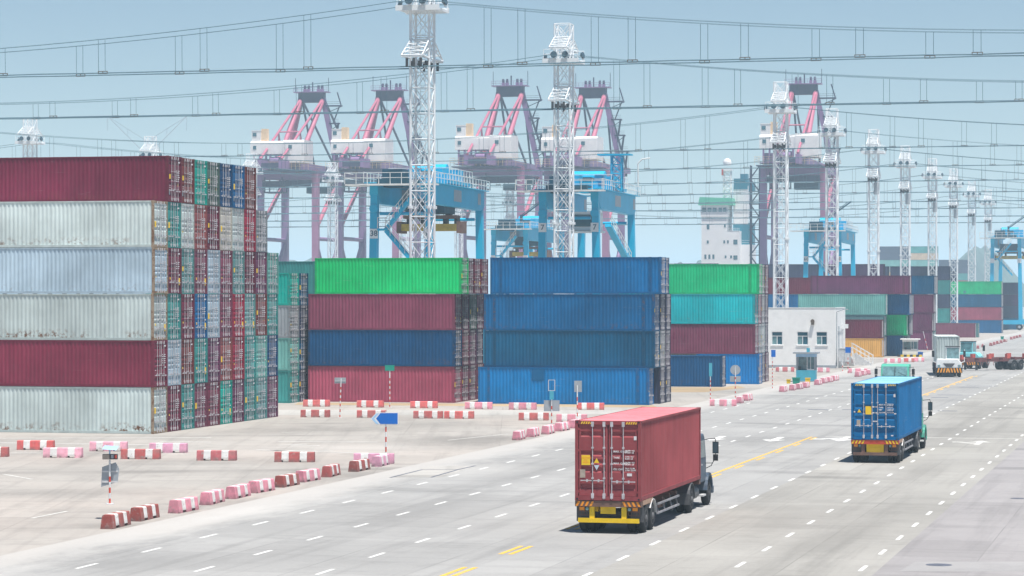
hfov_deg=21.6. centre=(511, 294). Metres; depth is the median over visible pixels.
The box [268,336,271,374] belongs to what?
door
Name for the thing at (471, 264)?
door
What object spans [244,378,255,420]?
shipping container
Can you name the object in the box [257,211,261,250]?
door
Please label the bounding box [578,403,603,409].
concrete barrier
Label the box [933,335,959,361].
shipping container
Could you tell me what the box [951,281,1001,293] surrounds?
shipping container
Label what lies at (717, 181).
overhead cable
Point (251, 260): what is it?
door
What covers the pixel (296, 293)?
door
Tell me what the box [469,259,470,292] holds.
door
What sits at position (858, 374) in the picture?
concrete barrier
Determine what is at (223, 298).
door
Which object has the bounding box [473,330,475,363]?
door
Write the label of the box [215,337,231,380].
shipping container
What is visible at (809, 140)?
quay crane
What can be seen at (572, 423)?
concrete barrier
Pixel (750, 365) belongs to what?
shipping container
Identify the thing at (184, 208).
door
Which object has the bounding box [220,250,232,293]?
shipping container
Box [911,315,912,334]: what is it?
shipping container
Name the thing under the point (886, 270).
shipping container
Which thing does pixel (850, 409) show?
tar seam
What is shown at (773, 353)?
road sign
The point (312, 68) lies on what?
overhead cable
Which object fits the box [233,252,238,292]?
door
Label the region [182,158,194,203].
shipping container
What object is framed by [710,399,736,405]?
concrete barrier
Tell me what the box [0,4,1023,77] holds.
overhead cable
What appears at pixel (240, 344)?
door
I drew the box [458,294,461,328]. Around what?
door
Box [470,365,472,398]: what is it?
door
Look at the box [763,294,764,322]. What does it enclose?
door
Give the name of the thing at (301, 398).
door
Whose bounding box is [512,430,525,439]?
concrete barrier
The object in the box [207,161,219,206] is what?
shipping container
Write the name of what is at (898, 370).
tractor truck
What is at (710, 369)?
road sign
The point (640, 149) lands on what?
overhead cable
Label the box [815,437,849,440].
lane arrow
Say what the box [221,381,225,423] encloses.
door
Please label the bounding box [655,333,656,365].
door
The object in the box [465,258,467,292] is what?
door
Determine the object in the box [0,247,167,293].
shipping container
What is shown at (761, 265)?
door
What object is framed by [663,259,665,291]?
door
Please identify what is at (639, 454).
shipping container
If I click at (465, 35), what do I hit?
sky
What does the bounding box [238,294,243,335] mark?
door
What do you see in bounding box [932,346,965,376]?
terminal tractor
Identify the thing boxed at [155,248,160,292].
door
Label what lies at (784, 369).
concrete barrier
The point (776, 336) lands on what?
window
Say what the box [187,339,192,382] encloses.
door
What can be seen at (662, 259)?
door
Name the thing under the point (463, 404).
dirt strip
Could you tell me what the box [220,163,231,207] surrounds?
shipping container
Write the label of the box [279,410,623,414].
lane strip
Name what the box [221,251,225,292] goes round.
door
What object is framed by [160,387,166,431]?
door
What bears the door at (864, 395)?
in the shipping container at (886, 407)
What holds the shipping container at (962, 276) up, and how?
on the shipping container
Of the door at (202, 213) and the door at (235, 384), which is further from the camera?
the door at (235, 384)
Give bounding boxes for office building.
[768,307,854,367]
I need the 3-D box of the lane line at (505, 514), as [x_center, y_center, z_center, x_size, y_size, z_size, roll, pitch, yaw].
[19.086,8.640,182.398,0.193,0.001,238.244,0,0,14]
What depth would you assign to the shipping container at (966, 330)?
539.09 m
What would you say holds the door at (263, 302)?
in the shipping container at (261, 314)
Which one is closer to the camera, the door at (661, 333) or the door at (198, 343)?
the door at (198, 343)
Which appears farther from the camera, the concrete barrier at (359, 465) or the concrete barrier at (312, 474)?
the concrete barrier at (359, 465)
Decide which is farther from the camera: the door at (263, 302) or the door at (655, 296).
the door at (655, 296)
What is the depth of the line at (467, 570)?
128.24 m
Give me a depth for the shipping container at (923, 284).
418.00 m
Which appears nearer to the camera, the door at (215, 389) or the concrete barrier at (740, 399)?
the door at (215, 389)
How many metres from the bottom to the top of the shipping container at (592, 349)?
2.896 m
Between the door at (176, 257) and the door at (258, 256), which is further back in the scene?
the door at (258, 256)
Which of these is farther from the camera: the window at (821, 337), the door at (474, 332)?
the window at (821, 337)
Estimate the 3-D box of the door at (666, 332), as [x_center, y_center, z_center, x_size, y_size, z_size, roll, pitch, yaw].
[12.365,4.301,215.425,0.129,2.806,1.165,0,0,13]
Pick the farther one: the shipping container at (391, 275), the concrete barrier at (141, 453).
the shipping container at (391, 275)
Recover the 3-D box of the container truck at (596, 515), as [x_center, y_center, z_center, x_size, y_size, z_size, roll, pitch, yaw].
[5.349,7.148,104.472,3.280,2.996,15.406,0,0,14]
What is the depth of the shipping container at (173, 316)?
169.92 m
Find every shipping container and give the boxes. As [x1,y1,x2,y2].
[0,155,181,202]
[0,200,167,247]
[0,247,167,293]
[0,294,166,340]
[0,340,167,386]
[0,386,166,433]
[167,294,180,339]
[167,385,180,431]
[168,202,180,247]
[168,248,181,293]
[168,339,180,385]
[181,203,193,248]
[181,294,194,338]
[181,339,193,384]
[181,384,194,429]
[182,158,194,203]
[182,249,193,293]
[194,204,206,249]
[194,249,207,293]
[194,338,207,382]
[194,382,206,427]
[195,159,206,204]
[195,294,207,338]
[202,205,219,249]
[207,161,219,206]
[207,250,219,293]
[207,381,219,426]
[208,294,219,337]
[208,337,219,381]
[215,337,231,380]
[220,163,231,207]
[220,207,231,250]
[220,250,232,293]
[220,294,231,336]
[220,380,231,424]
[232,165,244,208]
[232,208,243,250]
[232,294,244,336]
[232,336,244,379]
[232,379,243,422]
[233,251,244,293]
[239,336,255,378]
[244,209,255,251]
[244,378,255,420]
[245,167,255,209]
[245,252,255,293]
[245,294,255,335]
[256,210,267,251]
[256,252,266,293]
[256,294,266,335]
[256,335,266,377]
[256,377,266,419]
[267,252,278,293]
[267,294,277,334]
[267,335,277,376]
[267,376,277,417]
[278,273,298,304]
[278,305,298,337]
[278,338,298,370]
[278,370,298,402]
[279,261,314,293]
[299,273,307,304]
[299,305,307,337]
[299,337,307,369]
[299,369,307,401]
[308,294,461,329]
[308,330,461,366]
[308,366,461,402]
[315,258,468,293]
[462,294,468,329]
[462,329,469,365]
[462,365,468,400]
[466,329,475,364]
[469,258,473,293]
[469,294,476,328]
[469,364,476,400]
[474,259,480,293]
[476,329,483,363]
[477,294,483,328]
[477,364,483,398]
[478,367,653,404]
[481,259,487,293]
[484,294,659,330]
[484,330,659,367]
[490,257,665,293]
[575,407,700,501]
[654,366,664,403]
[660,294,665,330]
[660,330,665,366]
[665,330,670,365]
[665,366,670,402]
[666,258,668,293]
[666,294,670,329]
[669,264,761,293]
[671,294,757,323]
[671,324,757,353]
[671,355,725,386]
[674,263,718,263]
[696,354,761,383]
[758,294,760,323]
[758,324,761,352]
[761,294,764,323]
[762,264,818,277]
[762,265,764,293]
[762,323,764,352]
[762,353,764,381]
[765,265,768,293]
[765,294,767,322]
[765,323,767,351]
[765,352,768,381]
[768,278,810,293]
[768,294,797,307]
[798,294,887,314]
[811,275,910,293]
[823,264,884,275]
[845,315,885,335]
[845,319,883,337]
[845,338,883,356]
[851,376,921,439]
[880,246,908,252]
[880,253,908,259]
[880,260,908,266]
[885,266,888,275]
[885,335,886,355]
[887,315,907,334]
[887,335,903,355]
[888,294,910,314]
[890,266,950,279]
[908,315,910,334]
[911,246,937,252]
[911,253,937,259]
[911,260,937,265]
[911,276,935,293]
[911,294,912,314]
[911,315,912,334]
[911,331,932,349]
[913,313,932,330]
[914,294,934,312]
[933,313,934,330]
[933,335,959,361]
[936,323,975,337]
[937,294,950,307]
[937,308,950,321]
[938,280,950,293]
[939,260,967,266]
[951,267,967,272]
[951,271,955,280]
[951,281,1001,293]
[951,294,1001,306]
[951,307,1001,319]
[951,320,1001,332]
[958,273,967,279]
[976,323,978,336]
[1003,283,1017,293]
[1003,294,1017,305]
[1003,306,1018,317]
[1003,318,1018,329]
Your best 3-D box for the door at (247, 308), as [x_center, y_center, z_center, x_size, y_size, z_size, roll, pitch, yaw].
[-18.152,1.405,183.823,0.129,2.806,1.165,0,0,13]
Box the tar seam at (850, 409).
[808,397,947,409]
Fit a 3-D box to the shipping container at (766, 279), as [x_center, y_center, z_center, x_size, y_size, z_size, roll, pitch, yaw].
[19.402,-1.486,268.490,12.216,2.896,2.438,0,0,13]
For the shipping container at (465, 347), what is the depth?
217.67 m
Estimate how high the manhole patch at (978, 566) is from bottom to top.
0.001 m
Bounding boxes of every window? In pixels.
[771,332,782,345]
[796,332,808,345]
[799,357,813,369]
[815,332,827,345]
[904,342,916,349]
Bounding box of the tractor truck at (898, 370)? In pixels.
[875,363,914,376]
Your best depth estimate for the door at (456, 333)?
214.77 m
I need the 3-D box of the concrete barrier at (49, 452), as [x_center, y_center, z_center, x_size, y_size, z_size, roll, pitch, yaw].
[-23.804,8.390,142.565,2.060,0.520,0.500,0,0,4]
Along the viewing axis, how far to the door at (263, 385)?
187.24 m
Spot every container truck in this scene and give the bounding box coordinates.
[575,433,718,531]
[851,398,932,462]
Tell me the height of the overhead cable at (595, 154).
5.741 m
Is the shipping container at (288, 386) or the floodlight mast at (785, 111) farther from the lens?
the floodlight mast at (785, 111)
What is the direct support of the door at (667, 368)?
in the shipping container at (667, 383)
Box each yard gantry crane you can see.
[344,164,489,258]
[484,202,567,257]
[515,154,649,256]
[791,201,857,277]
[979,216,1023,329]
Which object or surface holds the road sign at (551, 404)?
on the ground
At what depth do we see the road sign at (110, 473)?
103.26 m
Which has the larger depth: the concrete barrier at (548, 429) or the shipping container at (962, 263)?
the shipping container at (962, 263)
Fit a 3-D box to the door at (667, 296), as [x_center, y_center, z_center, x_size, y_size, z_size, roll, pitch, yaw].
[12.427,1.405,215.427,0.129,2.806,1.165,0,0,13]
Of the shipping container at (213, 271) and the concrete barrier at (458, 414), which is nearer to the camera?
the shipping container at (213, 271)
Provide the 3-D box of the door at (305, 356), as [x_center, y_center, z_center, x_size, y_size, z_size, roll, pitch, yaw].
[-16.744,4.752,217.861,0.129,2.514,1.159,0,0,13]
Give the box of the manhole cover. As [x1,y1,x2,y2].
[926,563,950,565]
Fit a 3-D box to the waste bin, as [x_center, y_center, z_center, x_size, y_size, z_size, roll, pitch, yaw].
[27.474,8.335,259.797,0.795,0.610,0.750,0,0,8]
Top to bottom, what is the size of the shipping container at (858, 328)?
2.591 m
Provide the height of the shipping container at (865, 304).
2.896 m
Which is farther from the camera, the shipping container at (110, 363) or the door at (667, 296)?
the door at (667, 296)
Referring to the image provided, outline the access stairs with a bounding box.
[852,343,873,365]
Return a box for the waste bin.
[792,377,800,383]
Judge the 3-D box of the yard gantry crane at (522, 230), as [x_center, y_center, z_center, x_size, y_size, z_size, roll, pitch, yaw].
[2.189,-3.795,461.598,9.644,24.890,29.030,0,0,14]
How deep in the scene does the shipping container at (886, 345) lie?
376.34 m
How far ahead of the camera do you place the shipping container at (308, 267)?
237.75 m
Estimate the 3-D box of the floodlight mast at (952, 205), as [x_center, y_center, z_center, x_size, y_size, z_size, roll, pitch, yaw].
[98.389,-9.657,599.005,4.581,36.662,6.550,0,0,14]
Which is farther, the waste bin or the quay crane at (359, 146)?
the quay crane at (359, 146)
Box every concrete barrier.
[0,447,9,456]
[17,440,54,449]
[43,447,82,457]
[89,441,127,450]
[100,511,130,528]
[120,449,160,458]
[130,504,159,521]
[149,443,187,452]
[168,496,198,513]
[196,450,236,460]
[199,489,224,504]
[225,483,250,498]
[248,478,274,492]
[274,452,314,461]
[274,473,299,487]
[296,468,320,482]
[300,410,329,416]
[303,400,329,406]
[321,464,340,476]
[348,459,370,471]
[354,453,394,463]
[356,400,383,407]
[357,410,386,417]
[371,454,389,466]
[410,401,437,407]
[413,411,442,418]
[444,411,473,418]
[465,402,492,408]
[509,403,536,409]
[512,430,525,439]
[519,413,548,420]
[526,427,539,436]
[541,424,554,434]
[554,422,569,430]
[556,414,586,421]
[569,419,579,427]
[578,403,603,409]
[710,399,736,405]
[736,396,743,402]
[743,394,752,400]
[776,367,793,371]
[779,385,787,391]
[789,384,796,390]
[796,383,803,388]
[802,382,809,387]
[814,379,822,384]
[817,368,829,371]
[820,377,827,382]
[831,375,838,380]
[848,368,866,372]
[854,371,861,376]
[884,359,900,362]
[898,358,913,361]
[908,358,923,361]
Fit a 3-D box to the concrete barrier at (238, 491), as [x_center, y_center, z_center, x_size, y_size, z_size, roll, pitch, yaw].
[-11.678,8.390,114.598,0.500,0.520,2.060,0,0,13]
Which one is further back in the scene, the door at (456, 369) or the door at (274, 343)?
the door at (456, 369)
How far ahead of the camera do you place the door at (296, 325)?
215.40 m
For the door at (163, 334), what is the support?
in the shipping container at (83, 316)
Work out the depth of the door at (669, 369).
216.51 m
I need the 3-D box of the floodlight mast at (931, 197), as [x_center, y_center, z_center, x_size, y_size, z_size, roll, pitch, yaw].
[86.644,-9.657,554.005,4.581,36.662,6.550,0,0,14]
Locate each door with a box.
[154,201,160,245]
[154,294,159,338]
[154,341,160,385]
[154,387,159,431]
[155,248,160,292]
[160,202,166,246]
[160,294,166,338]
[160,341,166,385]
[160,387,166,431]
[161,248,166,292]
[168,203,173,246]
[168,294,173,338]
[168,340,173,384]
[168,386,173,430]
[169,157,174,200]
[169,248,174,291]
[174,157,180,200]
[174,203,179,246]
[174,249,180,291]
[174,294,179,338]
[174,340,179,383]
[174,386,179,429]
[182,159,187,201]
[182,204,187,246]
[182,249,187,292]
[182,294,187,337]
[182,340,187,383]
[182,385,187,427]
[187,159,193,202]
[187,204,193,247]
[187,249,193,292]
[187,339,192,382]
[187,384,193,427]
[188,294,193,337]
[195,160,200,202]
[195,205,200,247]
[195,250,200,292]
[195,294,200,337]
[195,384,200,426]
[196,339,200,381]
[200,161,206,203]
[200,205,205,248]
[200,383,206,425]
[201,250,206,292]
[201,294,206,336]
[201,339,206,381]
[208,162,212,203]
[208,206,212,248]
[208,250,213,292]
[208,294,212,336]
[208,382,213,424]
[209,338,213,380]
[213,163,218,204]
[213,207,218,248]
[213,294,218,336]
[213,382,218,423]
[214,251,219,292]
[214,338,219,379]
[221,164,225,205]
[221,207,225,249]
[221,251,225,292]
[221,294,225,336]
[221,338,225,379]
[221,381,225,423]
[226,165,230,205]
[226,208,231,248]
[226,251,231,292]
[226,294,231,335]
[226,338,231,378]
[226,381,231,422]
[233,166,238,206]
[233,209,237,249]
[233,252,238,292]
[233,337,238,377]
[233,380,237,421]
[234,294,238,335]
[238,166,243,207]
[238,209,242,249]
[238,252,243,292]
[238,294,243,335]
[238,337,243,378]
[238,380,243,420]
[245,167,249,207]
[245,210,249,250]
[245,252,249,292]
[245,294,249,334]
[245,337,249,376]
[245,379,249,419]
[249,252,254,292]
[249,294,254,334]
[250,168,254,207]
[250,212,254,248]
[250,337,254,376]
[250,379,254,418]
[256,253,260,292]
[256,296,260,332]
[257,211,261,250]
[257,336,261,375]
[257,378,261,417]
[261,211,266,251]
[261,254,265,291]
[261,294,265,333]
[261,336,266,375]
[261,378,266,417]
[268,253,272,292]
[268,294,272,333]
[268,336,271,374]
[268,377,272,416]
[272,294,276,333]
[272,335,276,374]
[272,376,276,415]
[273,253,277,292]
[290,273,293,304]
[290,306,294,336]
[290,338,294,369]
[290,371,294,401]
[294,273,298,304]
[294,306,298,336]
[294,338,298,368]
[294,370,298,401]
[299,370,303,400]
[300,273,303,303]
[300,306,303,336]
[300,338,303,368]
[303,274,307,304]
[303,338,307,368]
[303,370,307,399]
[304,306,307,336]
[455,294,457,329]
[455,331,457,365]
[455,367,457,401]
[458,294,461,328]
[458,331,461,364]
[458,367,460,401]
[462,258,464,292]
[462,294,465,328]
[462,366,465,399]
[463,330,465,364]
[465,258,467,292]
[465,294,468,328]
[465,366,468,399]
[466,330,468,363]
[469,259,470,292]
[470,259,473,292]
[470,296,472,326]
[470,330,472,363]
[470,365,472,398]
[473,294,476,327]
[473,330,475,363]
[473,365,475,398]
[474,259,477,292]
[477,259,480,292]
[477,296,479,326]
[477,329,479,362]
[477,365,479,396]
[480,296,483,326]
[480,329,482,362]
[481,259,484,292]
[484,260,487,292]
[578,422,608,498]
[609,422,637,499]
[649,370,650,402]
[651,368,653,403]
[655,296,656,328]
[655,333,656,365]
[657,294,658,329]
[657,331,659,366]
[660,294,662,329]
[660,331,662,365]
[660,367,662,402]
[661,257,663,292]
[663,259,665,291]
[663,294,664,328]
[663,331,664,365]
[663,368,664,400]
[666,259,668,291]
[666,294,668,328]
[666,332,667,363]
[666,367,668,400]
[668,296,670,327]
[668,330,669,364]
[668,368,670,399]
[722,356,723,385]
[724,357,725,384]
[755,294,755,323]
[755,324,756,352]
[756,294,757,322]
[756,324,757,352]
[758,294,759,322]
[758,324,759,352]
[759,264,760,292]
[759,354,760,382]
[760,265,761,292]
[760,354,761,382]
[762,353,763,380]
[763,265,764,293]
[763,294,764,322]
[763,324,764,351]
[763,353,764,380]
[765,265,766,292]
[765,294,766,321]
[766,294,767,321]
[766,323,767,350]
[853,384,874,438]
[875,384,895,438]
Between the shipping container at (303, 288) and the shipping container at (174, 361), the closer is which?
the shipping container at (174, 361)
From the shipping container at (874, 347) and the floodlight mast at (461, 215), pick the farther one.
the floodlight mast at (461, 215)
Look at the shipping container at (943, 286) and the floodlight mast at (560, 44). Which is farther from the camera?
the shipping container at (943, 286)
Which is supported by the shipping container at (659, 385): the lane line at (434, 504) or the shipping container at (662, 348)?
the shipping container at (662, 348)
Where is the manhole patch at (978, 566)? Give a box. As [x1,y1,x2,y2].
[901,562,1023,570]
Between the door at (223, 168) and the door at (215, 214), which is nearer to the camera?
the door at (215, 214)
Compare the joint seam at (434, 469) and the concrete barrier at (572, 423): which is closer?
the joint seam at (434, 469)
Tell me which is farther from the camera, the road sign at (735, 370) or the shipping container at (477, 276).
the road sign at (735, 370)
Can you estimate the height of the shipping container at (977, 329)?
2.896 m
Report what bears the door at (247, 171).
in the shipping container at (250, 188)
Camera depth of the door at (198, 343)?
174.23 m
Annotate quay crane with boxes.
[245,78,349,260]
[325,76,427,257]
[450,71,543,258]
[536,73,630,256]
[749,69,840,263]
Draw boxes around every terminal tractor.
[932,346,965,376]
[960,341,988,368]
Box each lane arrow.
[766,437,783,440]
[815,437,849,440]
[960,441,985,444]
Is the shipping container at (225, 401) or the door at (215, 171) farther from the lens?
the shipping container at (225, 401)
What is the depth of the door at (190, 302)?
172.96 m
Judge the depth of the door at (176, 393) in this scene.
170.52 m
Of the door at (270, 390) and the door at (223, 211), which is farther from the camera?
the door at (270, 390)
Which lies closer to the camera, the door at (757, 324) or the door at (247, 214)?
the door at (247, 214)
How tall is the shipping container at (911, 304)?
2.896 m
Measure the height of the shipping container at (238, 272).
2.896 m
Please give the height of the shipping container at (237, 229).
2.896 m
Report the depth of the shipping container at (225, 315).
179.54 m
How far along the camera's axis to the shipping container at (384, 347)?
215.58 m
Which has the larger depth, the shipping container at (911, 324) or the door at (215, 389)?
the shipping container at (911, 324)
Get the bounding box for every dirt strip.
[295,402,655,406]
[671,385,744,391]
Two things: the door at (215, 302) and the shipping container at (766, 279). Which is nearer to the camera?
the door at (215, 302)
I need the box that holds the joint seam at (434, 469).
[389,466,472,477]
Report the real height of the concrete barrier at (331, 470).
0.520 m
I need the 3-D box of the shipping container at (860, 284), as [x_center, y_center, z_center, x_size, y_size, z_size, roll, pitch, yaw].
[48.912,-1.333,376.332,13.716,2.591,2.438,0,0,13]
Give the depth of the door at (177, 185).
170.48 m
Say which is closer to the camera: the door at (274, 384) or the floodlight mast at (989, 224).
the door at (274, 384)
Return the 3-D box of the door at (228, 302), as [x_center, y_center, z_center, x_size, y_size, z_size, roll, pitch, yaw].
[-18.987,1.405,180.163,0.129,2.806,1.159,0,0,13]
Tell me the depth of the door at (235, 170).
181.43 m
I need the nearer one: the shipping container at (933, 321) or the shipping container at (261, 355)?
the shipping container at (261, 355)
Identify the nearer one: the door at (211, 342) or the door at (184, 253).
the door at (184, 253)
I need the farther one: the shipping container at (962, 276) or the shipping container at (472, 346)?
the shipping container at (962, 276)
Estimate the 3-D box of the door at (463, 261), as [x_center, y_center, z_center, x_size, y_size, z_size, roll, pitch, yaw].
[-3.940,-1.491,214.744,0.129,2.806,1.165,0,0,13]
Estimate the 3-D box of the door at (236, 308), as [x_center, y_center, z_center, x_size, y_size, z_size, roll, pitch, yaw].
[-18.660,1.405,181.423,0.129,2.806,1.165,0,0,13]
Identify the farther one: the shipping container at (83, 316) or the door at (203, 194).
the door at (203, 194)
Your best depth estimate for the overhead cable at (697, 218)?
672.69 m
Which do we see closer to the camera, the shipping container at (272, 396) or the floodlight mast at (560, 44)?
the shipping container at (272, 396)
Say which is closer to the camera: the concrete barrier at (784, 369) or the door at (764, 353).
the door at (764, 353)
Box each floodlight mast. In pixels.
[15,119,44,156]
[139,136,161,155]
[242,153,262,209]
[322,162,343,257]
[395,0,448,257]
[396,207,408,257]
[453,208,465,257]
[502,190,516,256]
[542,23,584,256]
[764,81,797,306]
[817,108,845,275]
[860,129,886,275]
[893,145,916,275]
[922,158,942,322]
[944,169,963,322]
[963,181,980,280]
[980,189,995,280]
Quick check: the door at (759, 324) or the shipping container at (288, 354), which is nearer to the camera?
the shipping container at (288, 354)
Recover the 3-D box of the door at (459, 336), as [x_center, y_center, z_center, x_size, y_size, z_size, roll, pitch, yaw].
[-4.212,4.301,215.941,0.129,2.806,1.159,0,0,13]
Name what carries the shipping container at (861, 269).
on the shipping container
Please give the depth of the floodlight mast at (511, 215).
721.33 m
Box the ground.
[0,307,1023,555]
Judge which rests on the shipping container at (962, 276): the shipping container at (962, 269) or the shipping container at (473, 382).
the shipping container at (962, 269)
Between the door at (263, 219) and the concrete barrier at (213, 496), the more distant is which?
the door at (263, 219)
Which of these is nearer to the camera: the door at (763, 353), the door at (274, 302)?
the door at (274, 302)
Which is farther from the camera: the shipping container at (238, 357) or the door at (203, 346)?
the shipping container at (238, 357)
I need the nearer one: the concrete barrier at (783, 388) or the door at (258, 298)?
the door at (258, 298)
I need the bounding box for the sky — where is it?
[0,0,1023,293]
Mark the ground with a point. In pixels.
(72, 487)
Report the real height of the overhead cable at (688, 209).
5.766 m
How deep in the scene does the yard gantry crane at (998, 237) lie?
649.47 m
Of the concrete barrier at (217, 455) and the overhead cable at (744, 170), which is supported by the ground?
the concrete barrier at (217, 455)
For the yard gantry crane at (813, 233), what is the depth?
464.38 m
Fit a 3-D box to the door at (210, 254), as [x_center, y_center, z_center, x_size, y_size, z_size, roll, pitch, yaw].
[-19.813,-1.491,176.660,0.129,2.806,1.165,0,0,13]
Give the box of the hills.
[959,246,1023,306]
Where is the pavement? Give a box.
[872,442,1023,575]
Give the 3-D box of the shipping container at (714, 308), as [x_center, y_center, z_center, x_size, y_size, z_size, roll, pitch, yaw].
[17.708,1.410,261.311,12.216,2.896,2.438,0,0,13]
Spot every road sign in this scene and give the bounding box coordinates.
[101,445,118,503]
[334,378,345,417]
[371,412,397,452]
[385,365,393,406]
[544,380,559,424]
[574,381,581,418]
[709,363,711,398]
[730,365,740,397]
[771,350,775,387]
[845,347,850,352]
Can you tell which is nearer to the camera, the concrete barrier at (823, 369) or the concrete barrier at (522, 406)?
the concrete barrier at (522, 406)
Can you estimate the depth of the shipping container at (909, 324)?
378.75 m
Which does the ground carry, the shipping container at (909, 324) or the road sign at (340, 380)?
the road sign at (340, 380)
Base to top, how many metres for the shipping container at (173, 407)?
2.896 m
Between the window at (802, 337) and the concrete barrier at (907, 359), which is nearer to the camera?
the window at (802, 337)
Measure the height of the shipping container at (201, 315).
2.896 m
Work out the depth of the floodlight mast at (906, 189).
505.30 m
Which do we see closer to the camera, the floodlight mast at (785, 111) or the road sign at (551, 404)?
the road sign at (551, 404)
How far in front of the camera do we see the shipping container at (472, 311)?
220.18 m
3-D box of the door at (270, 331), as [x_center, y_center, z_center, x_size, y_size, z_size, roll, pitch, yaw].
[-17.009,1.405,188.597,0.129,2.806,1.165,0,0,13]
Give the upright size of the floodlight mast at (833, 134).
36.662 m
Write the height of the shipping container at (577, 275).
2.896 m
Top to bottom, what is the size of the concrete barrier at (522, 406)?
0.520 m
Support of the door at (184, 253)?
in the shipping container at (187, 271)
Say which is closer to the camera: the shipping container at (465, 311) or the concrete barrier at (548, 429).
the concrete barrier at (548, 429)
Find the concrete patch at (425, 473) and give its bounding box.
[396,466,469,476]
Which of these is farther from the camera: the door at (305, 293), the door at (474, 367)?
the door at (474, 367)
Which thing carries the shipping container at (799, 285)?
on the shipping container at (793, 300)
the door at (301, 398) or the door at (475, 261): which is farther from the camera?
the door at (475, 261)
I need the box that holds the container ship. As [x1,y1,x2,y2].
[698,158,755,263]
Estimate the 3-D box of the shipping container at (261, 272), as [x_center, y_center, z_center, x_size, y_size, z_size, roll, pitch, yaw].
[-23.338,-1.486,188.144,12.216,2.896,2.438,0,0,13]
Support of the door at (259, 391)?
in the shipping container at (261, 397)
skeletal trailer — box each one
[932,362,935,372]
[960,353,1023,369]
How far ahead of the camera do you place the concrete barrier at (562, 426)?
170.07 m
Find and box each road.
[0,331,1023,575]
[587,372,1023,575]
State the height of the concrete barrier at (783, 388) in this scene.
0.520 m
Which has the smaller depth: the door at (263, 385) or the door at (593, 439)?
the door at (593, 439)
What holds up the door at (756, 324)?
in the shipping container at (714, 338)
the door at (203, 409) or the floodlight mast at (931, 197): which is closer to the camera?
the door at (203, 409)
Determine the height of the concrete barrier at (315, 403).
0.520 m
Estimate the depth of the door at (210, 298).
176.63 m
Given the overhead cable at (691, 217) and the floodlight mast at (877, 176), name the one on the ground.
the floodlight mast at (877, 176)
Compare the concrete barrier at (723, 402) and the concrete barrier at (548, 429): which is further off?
the concrete barrier at (723, 402)
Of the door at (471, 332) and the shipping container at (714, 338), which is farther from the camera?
the shipping container at (714, 338)
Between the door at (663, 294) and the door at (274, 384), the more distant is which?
the door at (663, 294)
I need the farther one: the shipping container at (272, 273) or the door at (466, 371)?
the door at (466, 371)
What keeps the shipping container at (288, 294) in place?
on the shipping container at (288, 321)
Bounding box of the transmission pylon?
[107,117,186,155]
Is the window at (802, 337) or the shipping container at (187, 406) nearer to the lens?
the shipping container at (187, 406)
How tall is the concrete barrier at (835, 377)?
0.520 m
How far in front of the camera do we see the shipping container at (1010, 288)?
661.18 m
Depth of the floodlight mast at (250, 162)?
534.38 m
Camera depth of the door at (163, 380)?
168.09 m
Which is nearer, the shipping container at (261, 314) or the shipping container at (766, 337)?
the shipping container at (261, 314)
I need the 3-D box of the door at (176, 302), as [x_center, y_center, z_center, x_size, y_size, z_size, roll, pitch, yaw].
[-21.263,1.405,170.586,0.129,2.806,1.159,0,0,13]
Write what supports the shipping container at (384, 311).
on the shipping container at (384, 347)
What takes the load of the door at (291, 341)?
in the shipping container at (288, 354)
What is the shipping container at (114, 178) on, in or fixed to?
on the shipping container at (174, 224)
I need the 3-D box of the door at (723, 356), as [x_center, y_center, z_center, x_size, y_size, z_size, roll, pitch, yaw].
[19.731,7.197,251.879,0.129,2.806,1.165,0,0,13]
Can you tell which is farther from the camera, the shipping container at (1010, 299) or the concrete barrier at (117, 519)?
the shipping container at (1010, 299)
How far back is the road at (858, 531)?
107.05 m
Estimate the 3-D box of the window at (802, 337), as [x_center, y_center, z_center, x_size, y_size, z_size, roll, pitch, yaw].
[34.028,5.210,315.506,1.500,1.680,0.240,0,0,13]
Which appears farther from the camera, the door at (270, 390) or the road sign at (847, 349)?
the road sign at (847, 349)
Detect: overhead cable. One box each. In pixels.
[0,1,1023,75]
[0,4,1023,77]
[0,55,1023,118]
[0,106,1022,156]
[0,106,1023,156]
[2,130,1023,172]
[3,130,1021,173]
[5,57,1023,118]
[223,148,1023,186]
[245,148,1023,187]
[257,163,1023,198]
[257,175,1022,206]
[257,184,1019,213]
[258,163,1018,197]
[258,184,1023,213]
[259,175,1023,206]
[267,194,1022,221]
[267,202,1023,227]
[272,194,1023,220]
[280,202,1021,226]
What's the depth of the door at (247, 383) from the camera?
183.80 m
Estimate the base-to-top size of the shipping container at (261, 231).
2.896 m
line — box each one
[4,392,719,517]
[55,437,354,452]
[76,403,747,568]
[195,389,849,571]
[317,378,928,574]
[440,376,975,575]
[583,374,1018,575]
[735,395,1022,566]
[830,436,1003,438]
[858,435,1022,570]
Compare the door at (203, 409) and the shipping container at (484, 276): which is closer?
the door at (203, 409)
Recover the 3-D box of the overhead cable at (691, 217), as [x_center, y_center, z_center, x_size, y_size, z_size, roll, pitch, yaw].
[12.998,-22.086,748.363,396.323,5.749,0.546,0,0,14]
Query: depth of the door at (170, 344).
169.49 m
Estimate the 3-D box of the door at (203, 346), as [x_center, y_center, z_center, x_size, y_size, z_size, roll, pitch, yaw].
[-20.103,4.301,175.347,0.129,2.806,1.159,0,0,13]
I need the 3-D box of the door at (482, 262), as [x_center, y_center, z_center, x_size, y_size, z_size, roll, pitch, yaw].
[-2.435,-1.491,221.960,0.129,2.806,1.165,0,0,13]
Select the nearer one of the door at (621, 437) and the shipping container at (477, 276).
the door at (621, 437)
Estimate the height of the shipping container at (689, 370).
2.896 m
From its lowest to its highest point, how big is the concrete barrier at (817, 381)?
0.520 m
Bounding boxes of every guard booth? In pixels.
[793,348,819,381]
[898,338,921,356]
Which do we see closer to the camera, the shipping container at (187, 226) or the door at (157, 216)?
the door at (157, 216)
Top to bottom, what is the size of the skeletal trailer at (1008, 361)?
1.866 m

